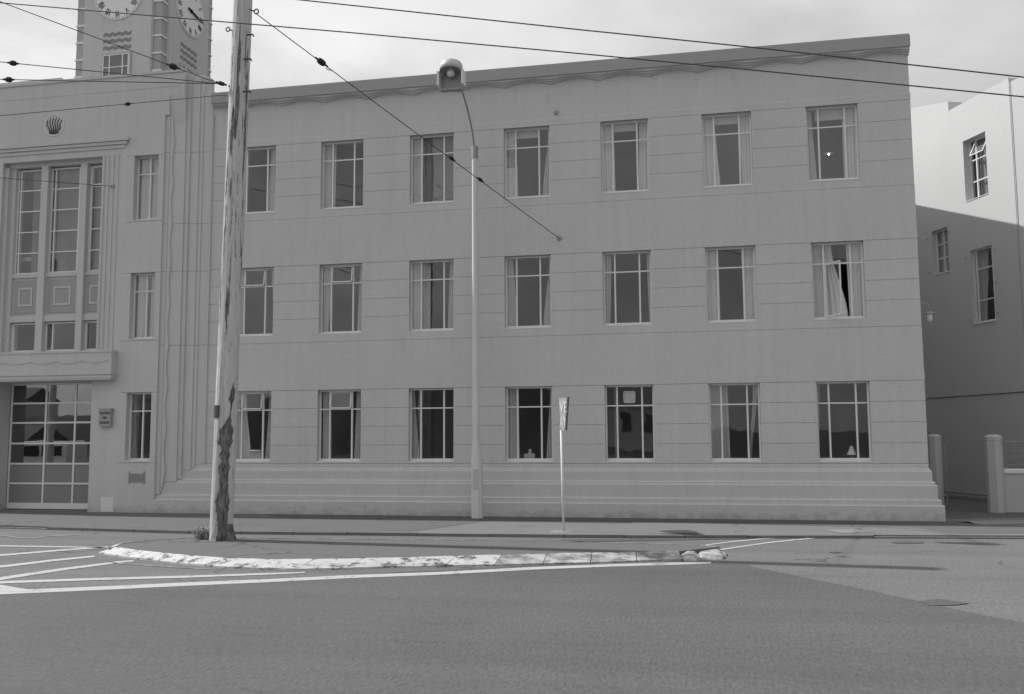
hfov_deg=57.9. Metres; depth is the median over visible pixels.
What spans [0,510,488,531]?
footpath patch
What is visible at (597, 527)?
footpath
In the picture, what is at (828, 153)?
ceiling lamp
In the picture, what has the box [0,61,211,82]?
span wire
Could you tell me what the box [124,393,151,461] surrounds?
window
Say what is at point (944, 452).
gate hinge rod
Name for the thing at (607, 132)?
window
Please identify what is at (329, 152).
window
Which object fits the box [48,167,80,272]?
window
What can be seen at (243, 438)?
window
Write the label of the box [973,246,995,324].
window
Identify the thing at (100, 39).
span wire
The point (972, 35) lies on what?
sky
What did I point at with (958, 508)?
yard ground
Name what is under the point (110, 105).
span wire
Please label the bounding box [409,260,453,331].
window
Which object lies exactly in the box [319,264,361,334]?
window
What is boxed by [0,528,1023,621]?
road
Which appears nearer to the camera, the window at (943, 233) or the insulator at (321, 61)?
the insulator at (321, 61)
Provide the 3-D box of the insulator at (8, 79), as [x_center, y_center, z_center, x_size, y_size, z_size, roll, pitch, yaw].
[-10.314,-5.481,18.963,0.220,0.110,0.108,0,-5,-5]
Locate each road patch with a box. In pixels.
[561,538,759,540]
[893,541,922,543]
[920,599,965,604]
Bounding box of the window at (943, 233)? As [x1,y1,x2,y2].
[933,228,949,275]
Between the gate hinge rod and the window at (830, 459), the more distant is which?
the gate hinge rod
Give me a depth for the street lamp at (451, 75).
23.76 m
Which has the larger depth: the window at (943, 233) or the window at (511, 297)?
the window at (943, 233)
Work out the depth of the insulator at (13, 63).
18.98 m
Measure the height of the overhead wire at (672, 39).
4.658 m
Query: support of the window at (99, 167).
in the fire station
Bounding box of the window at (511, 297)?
[505,255,550,328]
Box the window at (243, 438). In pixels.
[236,391,270,461]
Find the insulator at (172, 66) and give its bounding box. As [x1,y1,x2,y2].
[166,63,179,69]
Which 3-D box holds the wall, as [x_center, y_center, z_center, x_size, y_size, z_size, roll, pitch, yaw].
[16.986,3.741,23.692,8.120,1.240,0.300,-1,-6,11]
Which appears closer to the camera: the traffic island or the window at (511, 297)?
the traffic island
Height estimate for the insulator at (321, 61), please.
0.170 m
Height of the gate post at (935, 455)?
2.080 m
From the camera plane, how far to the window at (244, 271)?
26.35 m
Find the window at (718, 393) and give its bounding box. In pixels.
[708,383,761,461]
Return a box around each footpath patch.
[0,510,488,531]
[269,514,977,524]
[664,530,704,534]
[826,529,866,532]
[872,524,1023,533]
[954,520,1023,524]
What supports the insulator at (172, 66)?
attached to the span wire at (100, 39)
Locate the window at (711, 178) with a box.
[701,113,752,187]
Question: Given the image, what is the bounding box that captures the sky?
[0,0,1023,108]
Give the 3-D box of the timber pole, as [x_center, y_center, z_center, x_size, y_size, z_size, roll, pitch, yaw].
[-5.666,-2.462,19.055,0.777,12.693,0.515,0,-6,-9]
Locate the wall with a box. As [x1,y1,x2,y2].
[1004,469,1023,511]
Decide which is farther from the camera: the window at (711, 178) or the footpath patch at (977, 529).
the window at (711, 178)
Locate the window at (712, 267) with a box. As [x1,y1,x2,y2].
[705,246,757,322]
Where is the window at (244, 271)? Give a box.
[240,268,273,336]
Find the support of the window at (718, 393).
in the fire station
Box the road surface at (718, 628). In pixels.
[0,562,1023,693]
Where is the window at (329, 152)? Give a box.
[320,141,363,209]
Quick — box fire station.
[0,0,945,521]
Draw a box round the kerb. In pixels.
[0,527,1023,538]
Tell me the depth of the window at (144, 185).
27.19 m
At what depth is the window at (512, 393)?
24.53 m
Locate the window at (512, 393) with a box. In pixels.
[506,386,552,461]
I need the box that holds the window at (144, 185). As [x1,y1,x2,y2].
[132,156,158,220]
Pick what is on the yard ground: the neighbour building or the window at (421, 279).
the neighbour building
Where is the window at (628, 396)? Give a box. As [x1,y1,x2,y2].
[605,385,654,461]
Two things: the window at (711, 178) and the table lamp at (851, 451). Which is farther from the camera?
the window at (711, 178)
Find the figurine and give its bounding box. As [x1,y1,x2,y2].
[524,449,535,457]
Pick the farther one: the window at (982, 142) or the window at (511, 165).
the window at (982, 142)
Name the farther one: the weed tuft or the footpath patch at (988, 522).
the footpath patch at (988, 522)
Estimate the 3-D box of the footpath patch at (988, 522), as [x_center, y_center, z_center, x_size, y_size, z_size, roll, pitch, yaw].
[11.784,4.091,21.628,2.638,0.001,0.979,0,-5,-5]
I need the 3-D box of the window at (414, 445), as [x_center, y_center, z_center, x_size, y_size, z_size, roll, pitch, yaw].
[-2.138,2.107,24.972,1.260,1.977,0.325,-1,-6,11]
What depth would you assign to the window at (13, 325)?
27.65 m
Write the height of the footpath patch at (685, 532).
0.001 m
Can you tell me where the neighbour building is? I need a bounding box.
[911,77,1023,501]
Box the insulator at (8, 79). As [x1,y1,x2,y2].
[3,77,14,81]
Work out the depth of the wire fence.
24.52 m
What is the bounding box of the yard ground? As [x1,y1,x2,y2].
[944,498,1023,518]
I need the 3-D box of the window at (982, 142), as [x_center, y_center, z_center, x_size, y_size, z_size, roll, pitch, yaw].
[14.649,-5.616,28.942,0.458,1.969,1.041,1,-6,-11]
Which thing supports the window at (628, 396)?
in the fire station
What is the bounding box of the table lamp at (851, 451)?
[847,446,855,457]
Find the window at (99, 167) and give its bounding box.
[87,165,101,270]
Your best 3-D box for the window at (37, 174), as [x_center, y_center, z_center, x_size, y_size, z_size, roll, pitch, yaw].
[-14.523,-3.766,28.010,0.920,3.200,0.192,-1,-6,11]
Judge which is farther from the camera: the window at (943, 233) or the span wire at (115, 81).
the window at (943, 233)
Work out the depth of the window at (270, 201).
26.68 m
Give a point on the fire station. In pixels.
(706, 302)
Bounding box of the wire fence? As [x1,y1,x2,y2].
[1004,441,1023,468]
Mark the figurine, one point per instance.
(530, 454)
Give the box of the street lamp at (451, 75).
[437,58,482,517]
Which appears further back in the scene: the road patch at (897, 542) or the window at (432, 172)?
the window at (432, 172)
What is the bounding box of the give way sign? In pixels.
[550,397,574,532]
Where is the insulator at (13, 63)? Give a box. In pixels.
[7,60,18,65]
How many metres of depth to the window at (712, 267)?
23.83 m
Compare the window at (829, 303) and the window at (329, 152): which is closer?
the window at (829, 303)
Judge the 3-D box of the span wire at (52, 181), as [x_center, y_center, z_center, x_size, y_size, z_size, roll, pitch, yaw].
[-13.144,-4.538,25.139,0.016,0.688,4.815,-5,-7,37]
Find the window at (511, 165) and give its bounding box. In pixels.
[504,127,549,199]
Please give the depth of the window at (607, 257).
24.33 m
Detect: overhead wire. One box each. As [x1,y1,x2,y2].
[0,2,1023,97]
[300,0,1023,77]
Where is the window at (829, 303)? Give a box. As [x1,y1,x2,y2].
[811,242,866,319]
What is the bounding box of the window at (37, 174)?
[14,169,41,273]
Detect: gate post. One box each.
[927,434,944,504]
[983,435,1006,512]
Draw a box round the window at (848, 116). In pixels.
[806,105,860,181]
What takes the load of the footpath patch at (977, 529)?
on the footpath
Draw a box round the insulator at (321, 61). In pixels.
[315,56,327,66]
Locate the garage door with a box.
[6,382,91,508]
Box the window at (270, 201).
[245,147,275,213]
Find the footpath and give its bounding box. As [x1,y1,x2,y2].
[0,509,1023,537]
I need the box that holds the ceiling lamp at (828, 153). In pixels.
[824,121,833,154]
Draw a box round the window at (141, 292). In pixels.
[128,273,154,339]
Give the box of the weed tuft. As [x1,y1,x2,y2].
[192,526,209,538]
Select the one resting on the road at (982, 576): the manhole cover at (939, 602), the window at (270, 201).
the manhole cover at (939, 602)
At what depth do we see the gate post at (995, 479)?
24.30 m
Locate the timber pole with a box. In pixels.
[209,0,258,540]
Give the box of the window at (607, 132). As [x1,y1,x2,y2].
[601,120,649,193]
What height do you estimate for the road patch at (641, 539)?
0.001 m
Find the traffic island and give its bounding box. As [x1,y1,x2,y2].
[99,537,727,569]
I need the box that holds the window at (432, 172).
[410,134,453,204]
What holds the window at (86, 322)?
in the fire station
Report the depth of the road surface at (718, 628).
9.90 m
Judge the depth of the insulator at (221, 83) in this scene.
19.27 m
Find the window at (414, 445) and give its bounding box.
[408,388,453,461]
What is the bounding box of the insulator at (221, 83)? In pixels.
[216,81,226,85]
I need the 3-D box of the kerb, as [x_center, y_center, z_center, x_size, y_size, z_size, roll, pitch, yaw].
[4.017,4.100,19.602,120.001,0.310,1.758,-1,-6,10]
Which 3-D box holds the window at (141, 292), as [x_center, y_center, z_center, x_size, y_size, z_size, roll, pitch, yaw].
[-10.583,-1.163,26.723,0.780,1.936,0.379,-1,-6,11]
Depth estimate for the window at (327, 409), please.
25.54 m
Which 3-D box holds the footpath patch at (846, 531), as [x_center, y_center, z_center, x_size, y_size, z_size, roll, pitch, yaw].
[7.194,3.954,19.887,0.727,0.001,0.739,1,-6,-12]
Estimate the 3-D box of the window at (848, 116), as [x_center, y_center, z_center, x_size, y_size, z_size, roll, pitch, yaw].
[8.154,-5.159,23.585,1.260,1.963,0.326,-1,-6,11]
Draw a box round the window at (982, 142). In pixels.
[966,135,987,201]
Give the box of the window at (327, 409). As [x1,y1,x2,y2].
[317,390,360,461]
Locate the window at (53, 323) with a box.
[45,322,74,350]
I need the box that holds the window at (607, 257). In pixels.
[603,251,651,325]
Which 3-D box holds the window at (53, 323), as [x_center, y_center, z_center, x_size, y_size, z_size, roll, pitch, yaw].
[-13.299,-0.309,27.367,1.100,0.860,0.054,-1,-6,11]
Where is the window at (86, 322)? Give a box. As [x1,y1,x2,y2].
[84,321,96,349]
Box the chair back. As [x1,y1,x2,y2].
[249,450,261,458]
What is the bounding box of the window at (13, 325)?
[11,323,34,351]
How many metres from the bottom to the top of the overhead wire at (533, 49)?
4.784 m
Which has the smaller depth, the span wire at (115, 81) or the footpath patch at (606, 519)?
the span wire at (115, 81)
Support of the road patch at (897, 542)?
on the road at (982, 576)
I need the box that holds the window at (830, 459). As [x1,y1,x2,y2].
[816,381,872,461]
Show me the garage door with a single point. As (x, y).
(49, 438)
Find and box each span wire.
[0,1,215,82]
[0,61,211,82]
[0,79,217,83]
[0,94,226,115]
[5,178,105,185]
[256,14,558,237]
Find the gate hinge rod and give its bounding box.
[941,446,947,506]
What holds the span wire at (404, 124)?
attached to the timber pole

